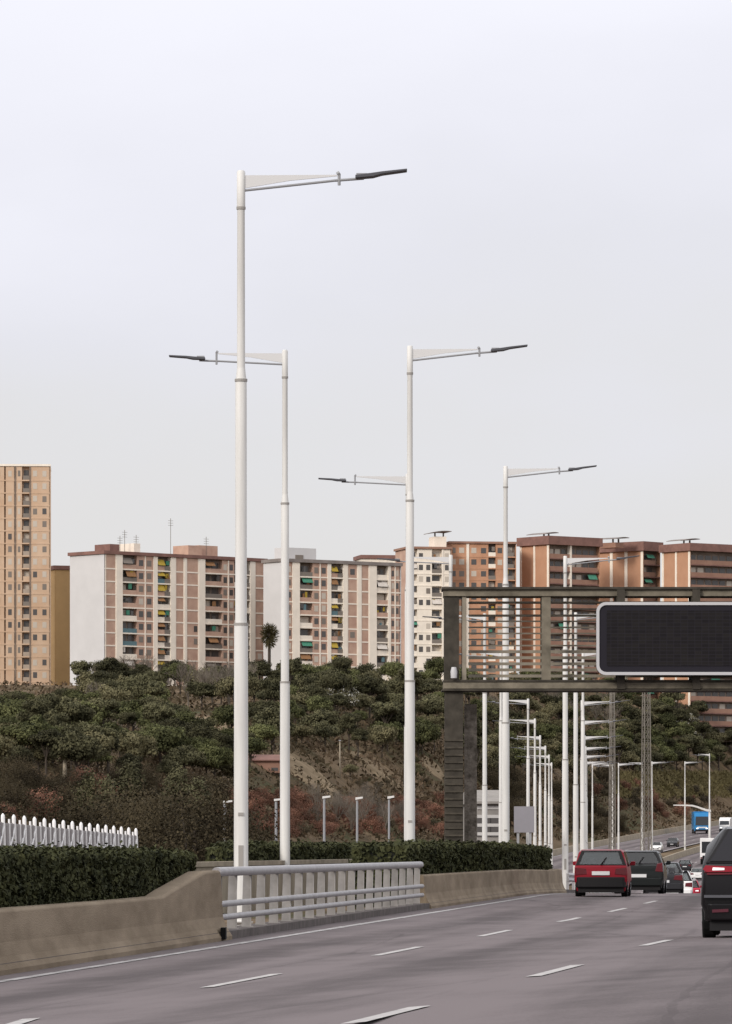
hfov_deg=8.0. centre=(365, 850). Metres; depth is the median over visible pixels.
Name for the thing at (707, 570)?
window
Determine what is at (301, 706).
pine tree
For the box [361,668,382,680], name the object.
olive tree
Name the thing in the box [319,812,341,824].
rusty shrub
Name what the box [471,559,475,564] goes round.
window
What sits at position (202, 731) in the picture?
pine tree
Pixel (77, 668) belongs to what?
tall pine
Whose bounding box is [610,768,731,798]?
dry grass
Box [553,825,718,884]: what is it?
opposite carriageway
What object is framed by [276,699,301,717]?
pine tree
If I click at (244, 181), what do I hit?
street lamp
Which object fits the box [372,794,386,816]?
bare tree
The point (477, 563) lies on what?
orange block
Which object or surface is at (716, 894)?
suv
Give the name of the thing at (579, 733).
tall pine
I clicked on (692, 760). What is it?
olive tree
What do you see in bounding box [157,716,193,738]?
pine tree
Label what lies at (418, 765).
olive tree
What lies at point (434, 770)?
bare soil
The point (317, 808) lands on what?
bare tree
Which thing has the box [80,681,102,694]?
bare tree
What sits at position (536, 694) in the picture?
pine tree
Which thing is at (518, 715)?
pine tree
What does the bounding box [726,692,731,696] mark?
window
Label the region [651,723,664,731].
olive tree
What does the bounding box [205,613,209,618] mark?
window
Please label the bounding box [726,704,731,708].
window
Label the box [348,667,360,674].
pine tree
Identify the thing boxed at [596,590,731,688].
message sign
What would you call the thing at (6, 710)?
pine tree
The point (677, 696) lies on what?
tall pine
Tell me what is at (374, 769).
bare soil
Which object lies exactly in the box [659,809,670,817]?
rusty shrub
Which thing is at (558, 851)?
barrier wall
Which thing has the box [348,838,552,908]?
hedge
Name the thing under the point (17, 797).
dark bush
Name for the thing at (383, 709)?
tall pine
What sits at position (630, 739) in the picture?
pine tree
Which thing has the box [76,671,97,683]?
olive tree
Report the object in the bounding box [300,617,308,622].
window
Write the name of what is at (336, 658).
tall pine
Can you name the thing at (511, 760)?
pine tree
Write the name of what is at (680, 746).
pine tree
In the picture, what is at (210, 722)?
tall pine
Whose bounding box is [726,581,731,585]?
window
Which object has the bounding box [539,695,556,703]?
pine tree
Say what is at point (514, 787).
dark bush
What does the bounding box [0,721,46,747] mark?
pine tree
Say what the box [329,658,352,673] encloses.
tall pine
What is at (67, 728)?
pine tree
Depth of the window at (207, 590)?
1120.95 m
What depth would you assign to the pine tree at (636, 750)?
1092.49 m
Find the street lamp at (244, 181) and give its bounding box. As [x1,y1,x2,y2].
[234,169,406,925]
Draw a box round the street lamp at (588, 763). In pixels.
[587,761,612,848]
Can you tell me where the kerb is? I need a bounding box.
[0,889,574,964]
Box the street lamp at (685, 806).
[684,761,704,849]
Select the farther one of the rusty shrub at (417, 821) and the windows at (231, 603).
the windows at (231, 603)
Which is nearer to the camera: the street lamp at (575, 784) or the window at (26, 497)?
the street lamp at (575, 784)
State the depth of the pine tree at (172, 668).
868.72 m
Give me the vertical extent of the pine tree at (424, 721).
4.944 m
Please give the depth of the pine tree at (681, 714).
1200.51 m
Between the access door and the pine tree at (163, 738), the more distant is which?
the pine tree at (163, 738)
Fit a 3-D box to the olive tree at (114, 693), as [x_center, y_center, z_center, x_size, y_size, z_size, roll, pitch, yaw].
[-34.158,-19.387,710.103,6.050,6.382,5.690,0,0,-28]
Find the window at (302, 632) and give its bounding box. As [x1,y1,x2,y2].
[300,630,308,635]
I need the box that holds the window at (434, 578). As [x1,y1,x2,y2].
[432,576,439,580]
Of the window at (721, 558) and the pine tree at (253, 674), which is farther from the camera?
the window at (721, 558)
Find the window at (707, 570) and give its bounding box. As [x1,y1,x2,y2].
[705,568,710,572]
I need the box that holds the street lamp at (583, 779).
[581,653,595,849]
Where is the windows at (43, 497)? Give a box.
[33,496,45,589]
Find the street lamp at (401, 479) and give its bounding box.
[318,474,406,840]
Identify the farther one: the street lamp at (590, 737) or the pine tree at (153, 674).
the pine tree at (153, 674)
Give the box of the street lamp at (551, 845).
[530,762,552,868]
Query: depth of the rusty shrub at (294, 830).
625.43 m
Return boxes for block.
[0,464,50,684]
[51,565,69,684]
[68,518,265,685]
[261,548,402,681]
[353,555,394,562]
[394,531,452,680]
[446,541,516,679]
[517,532,602,692]
[600,537,662,699]
[659,538,731,741]
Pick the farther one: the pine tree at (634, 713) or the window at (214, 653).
the pine tree at (634, 713)
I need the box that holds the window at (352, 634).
[350,632,354,637]
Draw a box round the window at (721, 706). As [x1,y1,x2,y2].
[719,704,724,708]
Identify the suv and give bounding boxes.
[701,827,731,937]
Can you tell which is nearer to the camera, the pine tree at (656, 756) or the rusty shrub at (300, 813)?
the rusty shrub at (300, 813)
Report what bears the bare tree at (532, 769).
on the ground at (557, 843)
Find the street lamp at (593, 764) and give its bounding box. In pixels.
[591,762,618,848]
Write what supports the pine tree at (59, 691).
on the ground at (557, 843)
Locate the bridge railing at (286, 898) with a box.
[212,861,423,928]
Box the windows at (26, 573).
[24,471,45,677]
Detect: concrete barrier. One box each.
[0,870,231,975]
[413,869,566,908]
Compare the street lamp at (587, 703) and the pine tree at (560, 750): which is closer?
the street lamp at (587, 703)
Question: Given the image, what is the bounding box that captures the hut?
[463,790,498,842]
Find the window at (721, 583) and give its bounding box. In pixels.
[719,581,724,585]
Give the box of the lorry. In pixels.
[692,812,707,832]
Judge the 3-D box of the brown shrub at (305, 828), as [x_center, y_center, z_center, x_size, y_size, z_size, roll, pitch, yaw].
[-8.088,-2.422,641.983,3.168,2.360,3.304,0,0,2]
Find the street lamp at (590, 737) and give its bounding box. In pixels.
[585,735,622,848]
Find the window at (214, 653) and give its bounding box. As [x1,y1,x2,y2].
[212,651,217,656]
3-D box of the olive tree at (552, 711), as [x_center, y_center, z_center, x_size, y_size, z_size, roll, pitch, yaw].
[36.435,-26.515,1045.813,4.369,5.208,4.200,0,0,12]
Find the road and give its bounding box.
[0,852,731,1023]
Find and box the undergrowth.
[0,680,731,841]
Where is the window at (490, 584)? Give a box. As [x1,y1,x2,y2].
[488,582,493,586]
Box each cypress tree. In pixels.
[71,768,102,817]
[96,773,117,810]
[112,756,148,805]
[160,763,190,811]
[185,775,211,821]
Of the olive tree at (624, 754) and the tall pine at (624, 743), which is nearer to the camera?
the tall pine at (624, 743)
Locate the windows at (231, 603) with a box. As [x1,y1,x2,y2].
[230,602,261,658]
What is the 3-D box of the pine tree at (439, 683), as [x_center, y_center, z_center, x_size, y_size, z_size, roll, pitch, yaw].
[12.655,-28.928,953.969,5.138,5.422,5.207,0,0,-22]
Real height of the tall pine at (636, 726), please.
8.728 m
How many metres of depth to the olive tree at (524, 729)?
985.38 m
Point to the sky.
(564, 193)
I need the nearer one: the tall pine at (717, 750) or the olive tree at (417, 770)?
the olive tree at (417, 770)
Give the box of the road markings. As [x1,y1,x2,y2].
[0,825,718,1023]
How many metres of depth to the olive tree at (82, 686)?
761.08 m
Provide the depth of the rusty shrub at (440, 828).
757.62 m
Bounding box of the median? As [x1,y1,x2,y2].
[223,844,699,926]
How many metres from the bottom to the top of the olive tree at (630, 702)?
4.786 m
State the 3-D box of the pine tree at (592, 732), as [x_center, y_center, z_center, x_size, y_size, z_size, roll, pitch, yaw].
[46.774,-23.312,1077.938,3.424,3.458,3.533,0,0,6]
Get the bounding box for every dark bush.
[0,752,38,793]
[0,756,47,786]
[0,763,53,795]
[0,775,119,832]
[0,777,35,818]
[0,778,29,803]
[26,791,135,828]
[37,781,191,823]
[42,772,76,802]
[43,766,86,799]
[48,780,95,813]
[75,789,219,853]
[76,779,231,853]
[99,760,150,786]
[100,767,291,861]
[106,788,279,841]
[140,763,163,792]
[143,783,159,806]
[168,826,224,852]
[184,771,217,795]
[186,773,233,808]
[389,830,439,841]
[477,765,510,789]
[493,762,525,789]
[498,777,532,801]
[509,795,524,825]
[546,779,572,801]
[568,775,579,792]
[578,788,594,800]
[578,794,602,814]
[578,813,608,835]
[594,764,621,785]
[604,812,628,835]
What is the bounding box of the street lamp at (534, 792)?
[492,719,536,844]
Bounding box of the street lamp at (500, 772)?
[459,653,501,842]
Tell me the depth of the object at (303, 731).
752.86 m
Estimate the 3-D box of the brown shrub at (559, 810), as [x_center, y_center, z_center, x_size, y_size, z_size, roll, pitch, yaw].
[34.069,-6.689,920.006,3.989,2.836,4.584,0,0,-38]
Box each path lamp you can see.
[274,798,279,839]
[322,796,329,840]
[355,797,362,842]
[387,796,393,840]
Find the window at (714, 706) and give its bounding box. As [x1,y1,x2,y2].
[712,704,717,708]
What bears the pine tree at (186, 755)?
on the ground at (557, 843)
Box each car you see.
[643,862,686,892]
[650,842,662,851]
[666,838,678,846]
[679,860,692,870]
[683,871,695,892]
[690,868,701,879]
[693,880,700,892]
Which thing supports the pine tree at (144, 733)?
on the ground at (557, 843)
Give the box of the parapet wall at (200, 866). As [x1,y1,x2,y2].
[195,859,351,912]
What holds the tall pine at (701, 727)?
on the ground at (557, 843)
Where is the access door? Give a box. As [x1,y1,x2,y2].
[238,845,242,866]
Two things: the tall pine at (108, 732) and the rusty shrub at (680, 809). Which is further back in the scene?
the rusty shrub at (680, 809)
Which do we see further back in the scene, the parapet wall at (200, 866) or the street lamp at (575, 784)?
the street lamp at (575, 784)
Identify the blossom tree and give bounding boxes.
[324,685,350,694]
[331,693,359,712]
[347,687,359,710]
[684,713,695,722]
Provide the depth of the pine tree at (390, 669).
992.16 m
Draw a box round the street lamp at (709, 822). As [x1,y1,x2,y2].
[673,805,710,837]
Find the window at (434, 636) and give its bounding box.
[432,634,439,639]
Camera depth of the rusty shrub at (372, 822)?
701.56 m
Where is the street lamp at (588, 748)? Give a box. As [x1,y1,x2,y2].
[585,746,619,848]
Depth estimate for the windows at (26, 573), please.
1128.92 m
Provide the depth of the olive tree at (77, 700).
698.28 m
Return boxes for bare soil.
[194,716,233,729]
[261,743,338,796]
[344,749,401,787]
[420,756,443,778]
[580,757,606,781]
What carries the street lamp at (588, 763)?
on the median
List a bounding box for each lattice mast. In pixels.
[608,692,615,848]
[640,692,651,850]
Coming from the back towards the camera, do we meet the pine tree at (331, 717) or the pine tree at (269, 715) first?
the pine tree at (331, 717)
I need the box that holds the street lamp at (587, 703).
[580,700,629,850]
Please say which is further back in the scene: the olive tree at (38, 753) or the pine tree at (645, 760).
the pine tree at (645, 760)
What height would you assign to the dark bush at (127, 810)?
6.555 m
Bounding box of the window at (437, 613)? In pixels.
[432,611,439,615]
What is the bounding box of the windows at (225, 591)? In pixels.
[224,589,232,657]
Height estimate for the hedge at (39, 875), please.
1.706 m
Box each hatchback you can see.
[573,849,634,896]
[615,851,670,893]
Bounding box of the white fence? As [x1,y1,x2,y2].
[0,813,137,847]
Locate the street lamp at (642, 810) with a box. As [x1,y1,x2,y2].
[623,763,642,850]
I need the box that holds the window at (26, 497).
[24,495,28,500]
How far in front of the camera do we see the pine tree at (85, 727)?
572.39 m
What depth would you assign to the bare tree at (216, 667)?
830.21 m
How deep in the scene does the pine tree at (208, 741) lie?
645.27 m
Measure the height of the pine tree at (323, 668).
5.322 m
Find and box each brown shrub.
[295,821,312,833]
[375,815,396,828]
[430,819,439,826]
[513,798,532,805]
[550,804,570,815]
[558,822,572,831]
[578,780,591,789]
[590,807,605,815]
[593,819,611,831]
[597,787,608,793]
[599,806,619,819]
[626,792,637,798]
[629,798,647,806]
[631,787,640,794]
[665,799,678,806]
[680,796,696,804]
[687,785,700,793]
[699,795,711,802]
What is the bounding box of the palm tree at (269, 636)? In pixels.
[259,622,278,666]
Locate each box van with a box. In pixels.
[700,838,713,863]
[719,817,731,831]
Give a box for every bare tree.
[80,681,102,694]
[117,654,136,666]
[130,653,161,669]
[167,658,204,705]
[192,670,221,702]
[196,661,225,702]
[206,661,233,704]
[248,663,257,673]
[302,802,330,821]
[306,782,330,815]
[326,793,351,820]
[329,789,348,819]
[331,795,354,812]
[342,803,367,835]
[345,804,366,824]
[346,788,372,803]
[347,797,381,826]
[356,781,383,802]
[358,791,376,802]
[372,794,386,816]
[374,803,396,829]
[376,802,387,815]
[392,799,419,824]
[393,800,417,816]
[463,746,489,764]
[529,746,543,781]
[545,692,561,697]
[578,744,598,767]
[589,703,605,720]
[597,692,622,700]
[600,705,621,720]
[674,700,688,708]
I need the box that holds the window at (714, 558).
[712,556,717,560]
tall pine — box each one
[15,697,53,721]
[27,729,62,776]
[39,692,81,759]
[40,712,70,762]
[67,703,95,761]
[70,660,92,677]
[85,698,120,726]
[95,657,130,674]
[101,727,120,774]
[108,742,119,771]
[118,711,135,729]
[122,668,139,677]
[134,663,151,672]
[139,697,160,711]
[141,700,175,752]
[198,717,218,731]
[248,661,272,676]
[256,700,279,711]
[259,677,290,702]
[275,657,304,680]
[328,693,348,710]
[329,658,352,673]
[332,656,351,669]
[335,712,359,753]
[348,728,368,755]
[355,677,382,717]
[370,701,400,724]
[398,668,424,685]
[463,679,476,703]
[463,732,492,748]
[477,710,499,724]
[578,728,587,741]
[588,694,601,717]
[591,740,608,770]
[604,736,633,771]
[615,703,631,716]
[624,719,643,734]
[632,699,648,709]
[632,733,642,743]
[659,692,685,706]
[659,705,673,714]
[677,736,693,750]
[684,700,708,718]
[692,721,712,737]
[692,746,711,769]
[712,744,726,770]
[722,730,731,744]
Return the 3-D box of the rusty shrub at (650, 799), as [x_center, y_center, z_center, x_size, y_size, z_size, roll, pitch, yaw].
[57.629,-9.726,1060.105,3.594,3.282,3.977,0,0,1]
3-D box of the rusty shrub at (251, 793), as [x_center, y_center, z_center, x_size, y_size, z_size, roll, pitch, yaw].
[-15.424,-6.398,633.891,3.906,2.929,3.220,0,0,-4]
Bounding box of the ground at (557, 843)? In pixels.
[0,685,731,885]
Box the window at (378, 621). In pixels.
[377,619,383,624]
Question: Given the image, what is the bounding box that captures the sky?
[0,0,731,679]
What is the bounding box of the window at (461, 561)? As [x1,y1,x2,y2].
[459,559,463,564]
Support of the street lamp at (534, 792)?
on the median
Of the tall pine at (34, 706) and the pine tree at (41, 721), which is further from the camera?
the tall pine at (34, 706)
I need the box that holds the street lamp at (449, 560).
[377,555,452,586]
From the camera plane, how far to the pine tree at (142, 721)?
648.46 m
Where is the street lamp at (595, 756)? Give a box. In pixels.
[586,754,618,843]
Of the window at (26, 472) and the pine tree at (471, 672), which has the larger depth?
the window at (26, 472)
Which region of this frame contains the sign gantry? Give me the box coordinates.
[441,587,731,842]
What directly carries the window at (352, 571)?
in the slab block at (348, 609)
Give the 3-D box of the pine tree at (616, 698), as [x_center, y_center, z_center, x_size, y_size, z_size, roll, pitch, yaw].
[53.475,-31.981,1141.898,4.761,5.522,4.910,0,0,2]
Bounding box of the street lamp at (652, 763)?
[651,761,673,850]
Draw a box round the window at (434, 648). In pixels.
[432,646,439,650]
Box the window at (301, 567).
[300,566,308,571]
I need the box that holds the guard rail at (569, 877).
[566,873,594,892]
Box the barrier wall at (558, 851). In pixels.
[553,820,718,855]
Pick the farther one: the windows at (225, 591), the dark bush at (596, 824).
the windows at (225, 591)
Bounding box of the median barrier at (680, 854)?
[663,846,699,861]
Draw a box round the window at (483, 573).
[481,571,485,576]
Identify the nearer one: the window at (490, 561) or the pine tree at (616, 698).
the pine tree at (616, 698)
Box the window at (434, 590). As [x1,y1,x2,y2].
[432,588,439,592]
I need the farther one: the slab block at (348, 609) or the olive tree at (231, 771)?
the slab block at (348, 609)
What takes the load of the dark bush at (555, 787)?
on the ground at (557, 843)
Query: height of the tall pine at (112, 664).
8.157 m
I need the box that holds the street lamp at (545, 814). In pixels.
[510,746,546,844]
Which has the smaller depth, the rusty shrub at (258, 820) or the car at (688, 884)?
the car at (688, 884)
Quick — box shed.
[248,755,279,772]
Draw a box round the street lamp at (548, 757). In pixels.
[517,755,549,846]
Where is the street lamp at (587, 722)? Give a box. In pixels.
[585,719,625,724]
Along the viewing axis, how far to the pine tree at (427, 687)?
916.95 m
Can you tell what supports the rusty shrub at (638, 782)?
on the ground at (557, 843)
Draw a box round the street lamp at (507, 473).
[502,465,596,842]
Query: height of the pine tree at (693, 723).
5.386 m
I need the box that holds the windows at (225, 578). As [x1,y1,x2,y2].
[224,564,234,666]
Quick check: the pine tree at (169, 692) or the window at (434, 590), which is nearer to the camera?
the pine tree at (169, 692)
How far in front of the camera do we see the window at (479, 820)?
329.90 m
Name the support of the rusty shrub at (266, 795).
on the ground at (557, 843)
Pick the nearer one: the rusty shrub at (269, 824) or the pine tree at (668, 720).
the rusty shrub at (269, 824)
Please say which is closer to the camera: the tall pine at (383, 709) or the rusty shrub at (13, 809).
the rusty shrub at (13, 809)
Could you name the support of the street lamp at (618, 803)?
on the median
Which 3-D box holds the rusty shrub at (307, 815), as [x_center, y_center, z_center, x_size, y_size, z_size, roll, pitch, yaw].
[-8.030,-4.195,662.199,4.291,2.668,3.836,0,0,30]
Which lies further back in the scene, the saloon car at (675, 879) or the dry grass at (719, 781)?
the dry grass at (719, 781)
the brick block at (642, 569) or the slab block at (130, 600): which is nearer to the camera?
the slab block at (130, 600)
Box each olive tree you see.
[0,722,24,746]
[0,735,17,760]
[26,746,57,766]
[35,692,58,699]
[72,696,99,702]
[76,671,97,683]
[76,679,108,693]
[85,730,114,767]
[95,684,132,702]
[114,675,127,699]
[118,729,158,757]
[147,695,167,702]
[182,670,212,697]
[207,677,222,703]
[213,676,233,705]
[218,764,253,776]
[248,675,263,702]
[279,691,309,704]
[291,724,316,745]
[342,764,358,778]
[346,693,375,710]
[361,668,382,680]
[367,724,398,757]
[381,676,394,683]
[415,701,423,710]
[415,763,421,768]
[415,768,423,776]
[418,714,440,724]
[436,713,443,732]
[477,756,498,773]
[478,733,498,745]
[478,744,498,758]
[489,754,498,770]
[509,672,530,679]
[509,737,538,748]
[513,699,542,711]
[519,716,533,737]
[524,710,549,723]
[536,738,561,750]
[538,705,558,717]
[545,701,571,717]
[547,750,555,757]
[550,718,568,725]
[550,732,562,742]
[552,753,572,775]
[555,671,573,679]
[568,720,580,737]
[568,760,589,773]
[577,673,592,694]
[579,695,590,709]
[591,696,618,720]
[601,719,627,730]
[612,750,634,759]
[617,752,640,769]
[618,698,632,705]
[623,722,635,733]
[631,694,646,707]
[637,742,658,753]
[645,710,658,722]
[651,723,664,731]
[682,707,699,717]
[683,756,698,767]
[700,733,712,739]
[707,731,727,742]
[724,757,731,765]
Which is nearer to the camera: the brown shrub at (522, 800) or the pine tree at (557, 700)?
the brown shrub at (522, 800)
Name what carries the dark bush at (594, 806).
on the ground at (557, 843)
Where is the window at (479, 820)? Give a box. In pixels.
[477,818,490,836]
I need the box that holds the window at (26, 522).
[24,520,28,525]
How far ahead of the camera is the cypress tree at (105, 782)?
309.78 m
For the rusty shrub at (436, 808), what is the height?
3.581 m
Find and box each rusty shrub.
[0,801,21,821]
[13,787,62,817]
[22,798,59,821]
[230,788,254,800]
[248,792,268,811]
[248,798,267,820]
[249,818,264,830]
[250,786,274,805]
[256,821,278,834]
[265,811,279,820]
[269,811,298,827]
[271,789,297,802]
[271,808,305,825]
[272,792,302,812]
[272,819,302,837]
[290,806,305,816]
[291,785,312,808]
[300,807,315,821]
[307,794,322,803]
[308,819,332,834]
[310,802,326,813]
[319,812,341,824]
[320,821,338,833]
[329,803,348,818]
[331,795,360,810]
[342,820,364,834]
[359,798,377,817]
[359,814,387,834]
[386,804,399,816]
[390,815,403,827]
[391,792,403,808]
[397,825,418,832]
[402,811,421,826]
[415,799,423,806]
[415,800,432,809]
[415,805,425,815]
[416,812,432,830]
[419,801,443,817]
[430,791,443,804]
[430,821,443,837]
[587,783,604,794]
[607,797,627,810]
[619,779,631,790]
[633,778,643,787]
[643,795,658,802]
[646,798,665,812]
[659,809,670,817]
[672,801,690,815]
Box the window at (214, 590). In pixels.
[212,588,217,593]
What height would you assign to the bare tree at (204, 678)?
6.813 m
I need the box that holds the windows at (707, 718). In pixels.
[705,716,724,732]
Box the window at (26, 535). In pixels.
[24,533,28,538]
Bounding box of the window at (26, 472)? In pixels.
[24,470,28,475]
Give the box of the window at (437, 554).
[432,552,439,556]
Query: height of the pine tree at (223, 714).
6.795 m
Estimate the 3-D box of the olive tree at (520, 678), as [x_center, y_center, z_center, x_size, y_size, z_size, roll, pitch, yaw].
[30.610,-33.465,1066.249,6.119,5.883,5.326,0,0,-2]
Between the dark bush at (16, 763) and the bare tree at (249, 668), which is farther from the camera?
the bare tree at (249, 668)
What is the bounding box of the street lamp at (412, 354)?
[405,345,527,840]
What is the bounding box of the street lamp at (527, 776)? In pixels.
[482,699,529,844]
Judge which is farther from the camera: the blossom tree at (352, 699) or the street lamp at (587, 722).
the blossom tree at (352, 699)
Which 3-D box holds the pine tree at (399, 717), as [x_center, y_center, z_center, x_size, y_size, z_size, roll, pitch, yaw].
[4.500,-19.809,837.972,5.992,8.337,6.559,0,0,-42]
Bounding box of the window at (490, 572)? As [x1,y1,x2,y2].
[488,570,493,575]
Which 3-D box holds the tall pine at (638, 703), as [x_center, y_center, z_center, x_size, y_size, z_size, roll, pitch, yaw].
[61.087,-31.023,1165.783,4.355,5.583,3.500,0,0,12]
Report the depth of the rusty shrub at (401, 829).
729.64 m
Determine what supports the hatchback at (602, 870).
on the road
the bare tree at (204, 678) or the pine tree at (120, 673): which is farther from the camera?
the pine tree at (120, 673)
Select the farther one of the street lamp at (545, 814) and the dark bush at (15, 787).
the dark bush at (15, 787)
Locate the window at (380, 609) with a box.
[377,607,383,612]
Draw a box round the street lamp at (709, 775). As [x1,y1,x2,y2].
[691,754,709,808]
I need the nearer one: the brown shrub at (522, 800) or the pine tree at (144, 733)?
the pine tree at (144, 733)
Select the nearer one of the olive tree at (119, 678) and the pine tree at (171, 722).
the pine tree at (171, 722)
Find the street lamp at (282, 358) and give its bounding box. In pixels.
[169,350,289,864]
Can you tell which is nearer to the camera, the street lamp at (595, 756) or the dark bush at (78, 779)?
the street lamp at (595, 756)
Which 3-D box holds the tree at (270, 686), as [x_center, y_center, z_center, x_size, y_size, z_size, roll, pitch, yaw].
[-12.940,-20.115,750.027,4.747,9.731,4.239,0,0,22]
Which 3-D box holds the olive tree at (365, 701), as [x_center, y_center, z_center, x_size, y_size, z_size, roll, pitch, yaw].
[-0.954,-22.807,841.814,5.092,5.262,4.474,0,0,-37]
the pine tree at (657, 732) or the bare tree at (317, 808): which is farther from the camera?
the pine tree at (657, 732)
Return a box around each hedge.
[0,839,197,907]
[204,838,388,861]
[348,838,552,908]
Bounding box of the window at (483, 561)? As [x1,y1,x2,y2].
[481,559,485,564]
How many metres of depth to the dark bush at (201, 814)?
244.82 m
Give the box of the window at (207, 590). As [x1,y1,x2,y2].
[205,588,209,593]
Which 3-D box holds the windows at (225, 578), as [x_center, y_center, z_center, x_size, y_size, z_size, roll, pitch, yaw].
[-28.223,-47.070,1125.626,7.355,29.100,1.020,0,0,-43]
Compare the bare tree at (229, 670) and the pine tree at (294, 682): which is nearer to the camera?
the bare tree at (229, 670)
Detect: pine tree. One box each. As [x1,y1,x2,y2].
[0,690,27,699]
[0,702,26,718]
[0,714,16,724]
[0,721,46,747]
[0,745,36,764]
[4,698,25,707]
[16,714,60,765]
[20,691,34,699]
[41,730,106,775]
[43,722,65,764]
[50,687,67,696]
[51,722,85,768]
[60,696,87,702]
[62,688,84,696]
[66,765,108,789]
[68,690,103,699]
[68,720,100,725]
[71,700,110,724]
[72,721,103,768]
[88,670,122,682]
[89,751,114,773]
[90,660,108,671]
[99,678,121,688]
[102,721,135,751]
[106,667,131,674]
[108,699,145,730]
[114,752,143,769]
[116,672,168,700]
[121,728,152,751]
[134,683,170,699]
[135,715,172,728]
[138,694,172,703]
[139,669,167,682]
[141,722,185,762]
[145,728,195,758]
[155,758,180,777]
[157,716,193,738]
[159,659,182,685]
[160,661,195,693]
[162,744,207,784]
[168,702,191,712]
[173,709,200,724]
[184,721,211,738]
[185,681,217,709]
[188,735,220,769]
[192,743,223,774]
[199,667,227,696]
[199,745,233,778]
[208,730,233,769]
[210,704,250,728]
[216,761,233,773]
[218,727,233,737]
[225,668,261,678]
[233,736,271,766]
[248,699,268,717]
[248,705,295,753]
[248,723,279,752]
[253,659,272,678]
[254,689,278,701]
[267,668,293,679]
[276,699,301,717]
[290,684,298,695]
[291,679,298,686]
[292,663,322,677]
[294,706,306,723]
[295,671,333,688]
[295,703,308,719]
[297,683,329,697]
[298,708,341,741]
[305,695,333,710]
[310,720,341,752]
[315,665,331,670]
[322,661,333,666]
[322,668,353,692]
[333,724,345,741]
[337,671,359,686]
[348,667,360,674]
[351,662,375,673]
[352,710,367,725]
[353,672,375,693]
[362,677,389,709]
[368,721,403,750]
[372,701,417,744]
[374,693,390,701]
[376,661,404,678]
[379,691,404,703]
[387,676,420,693]
[395,721,440,755]
[415,678,438,699]
[416,694,443,715]
[417,669,440,679]
[417,716,431,724]
[423,657,443,680]
[426,678,442,692]
[429,691,444,713]
[459,667,481,678]
[459,674,480,703]
[463,718,491,737]
[470,698,492,709]
[477,707,497,721]
[480,699,499,710]
[492,708,525,723]
[494,717,523,732]
[494,729,516,741]
[496,748,517,765]
[498,742,529,766]
[509,692,532,711]
[509,746,529,769]
[518,671,539,679]
[520,750,554,780]
[525,722,559,739]
[529,692,541,696]
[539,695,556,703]
[545,697,562,704]
[549,692,580,701]
[549,744,572,754]
[551,672,562,679]
[551,723,572,736]
[556,708,580,721]
[562,738,593,759]
[585,729,600,741]
[590,729,618,742]
[599,677,613,679]
[601,693,621,702]
[608,727,634,739]
[617,692,635,699]
[617,708,630,715]
[617,736,634,749]
[623,742,645,768]
[625,707,654,732]
[636,753,652,770]
[638,726,666,740]
[641,698,664,712]
[643,735,666,746]
[646,750,664,768]
[649,712,679,727]
[650,696,676,706]
[653,744,677,769]
[661,735,675,746]
[663,726,683,737]
[665,750,691,769]
[668,743,687,762]
[673,707,691,720]
[675,734,706,755]
[677,721,694,736]
[688,720,706,726]
[698,738,721,750]
[698,753,715,768]
[714,754,727,763]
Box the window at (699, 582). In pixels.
[697,580,702,584]
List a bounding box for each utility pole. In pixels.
[63,758,66,776]
[339,740,340,778]
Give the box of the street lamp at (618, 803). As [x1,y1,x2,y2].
[618,763,639,848]
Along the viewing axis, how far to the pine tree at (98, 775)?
529.72 m
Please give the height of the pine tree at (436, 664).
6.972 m
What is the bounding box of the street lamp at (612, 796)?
[589,764,612,848]
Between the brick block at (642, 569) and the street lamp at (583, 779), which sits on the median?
the street lamp at (583, 779)
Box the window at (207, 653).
[205,651,209,656]
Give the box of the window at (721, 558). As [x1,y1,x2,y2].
[719,556,724,560]
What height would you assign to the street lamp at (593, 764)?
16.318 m
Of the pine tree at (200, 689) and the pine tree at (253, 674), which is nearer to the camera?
the pine tree at (200, 689)
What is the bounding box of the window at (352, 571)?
[350,569,354,574]
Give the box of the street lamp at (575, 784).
[573,612,595,872]
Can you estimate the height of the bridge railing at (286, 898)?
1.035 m
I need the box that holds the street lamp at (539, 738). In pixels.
[509,735,541,844]
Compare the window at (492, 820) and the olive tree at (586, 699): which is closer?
the window at (492, 820)
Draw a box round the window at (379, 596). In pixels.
[377,594,383,599]
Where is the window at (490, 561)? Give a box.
[488,559,493,563]
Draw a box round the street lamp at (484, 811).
[423,613,486,841]
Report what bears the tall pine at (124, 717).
on the ground at (557, 843)
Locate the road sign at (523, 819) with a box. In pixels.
[514,806,533,843]
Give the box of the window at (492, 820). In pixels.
[490,818,498,836]
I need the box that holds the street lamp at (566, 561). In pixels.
[562,555,639,888]
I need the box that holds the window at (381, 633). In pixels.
[377,632,383,637]
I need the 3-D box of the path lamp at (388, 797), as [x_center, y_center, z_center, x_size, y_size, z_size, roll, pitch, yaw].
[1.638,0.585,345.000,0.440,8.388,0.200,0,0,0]
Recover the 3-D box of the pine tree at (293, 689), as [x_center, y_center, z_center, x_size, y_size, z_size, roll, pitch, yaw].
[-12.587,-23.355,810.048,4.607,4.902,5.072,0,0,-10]
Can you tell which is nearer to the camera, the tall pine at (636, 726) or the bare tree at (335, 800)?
the bare tree at (335, 800)
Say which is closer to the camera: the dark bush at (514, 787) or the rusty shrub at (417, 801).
the rusty shrub at (417, 801)
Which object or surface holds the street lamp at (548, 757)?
on the median
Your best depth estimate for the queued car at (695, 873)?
655.97 m

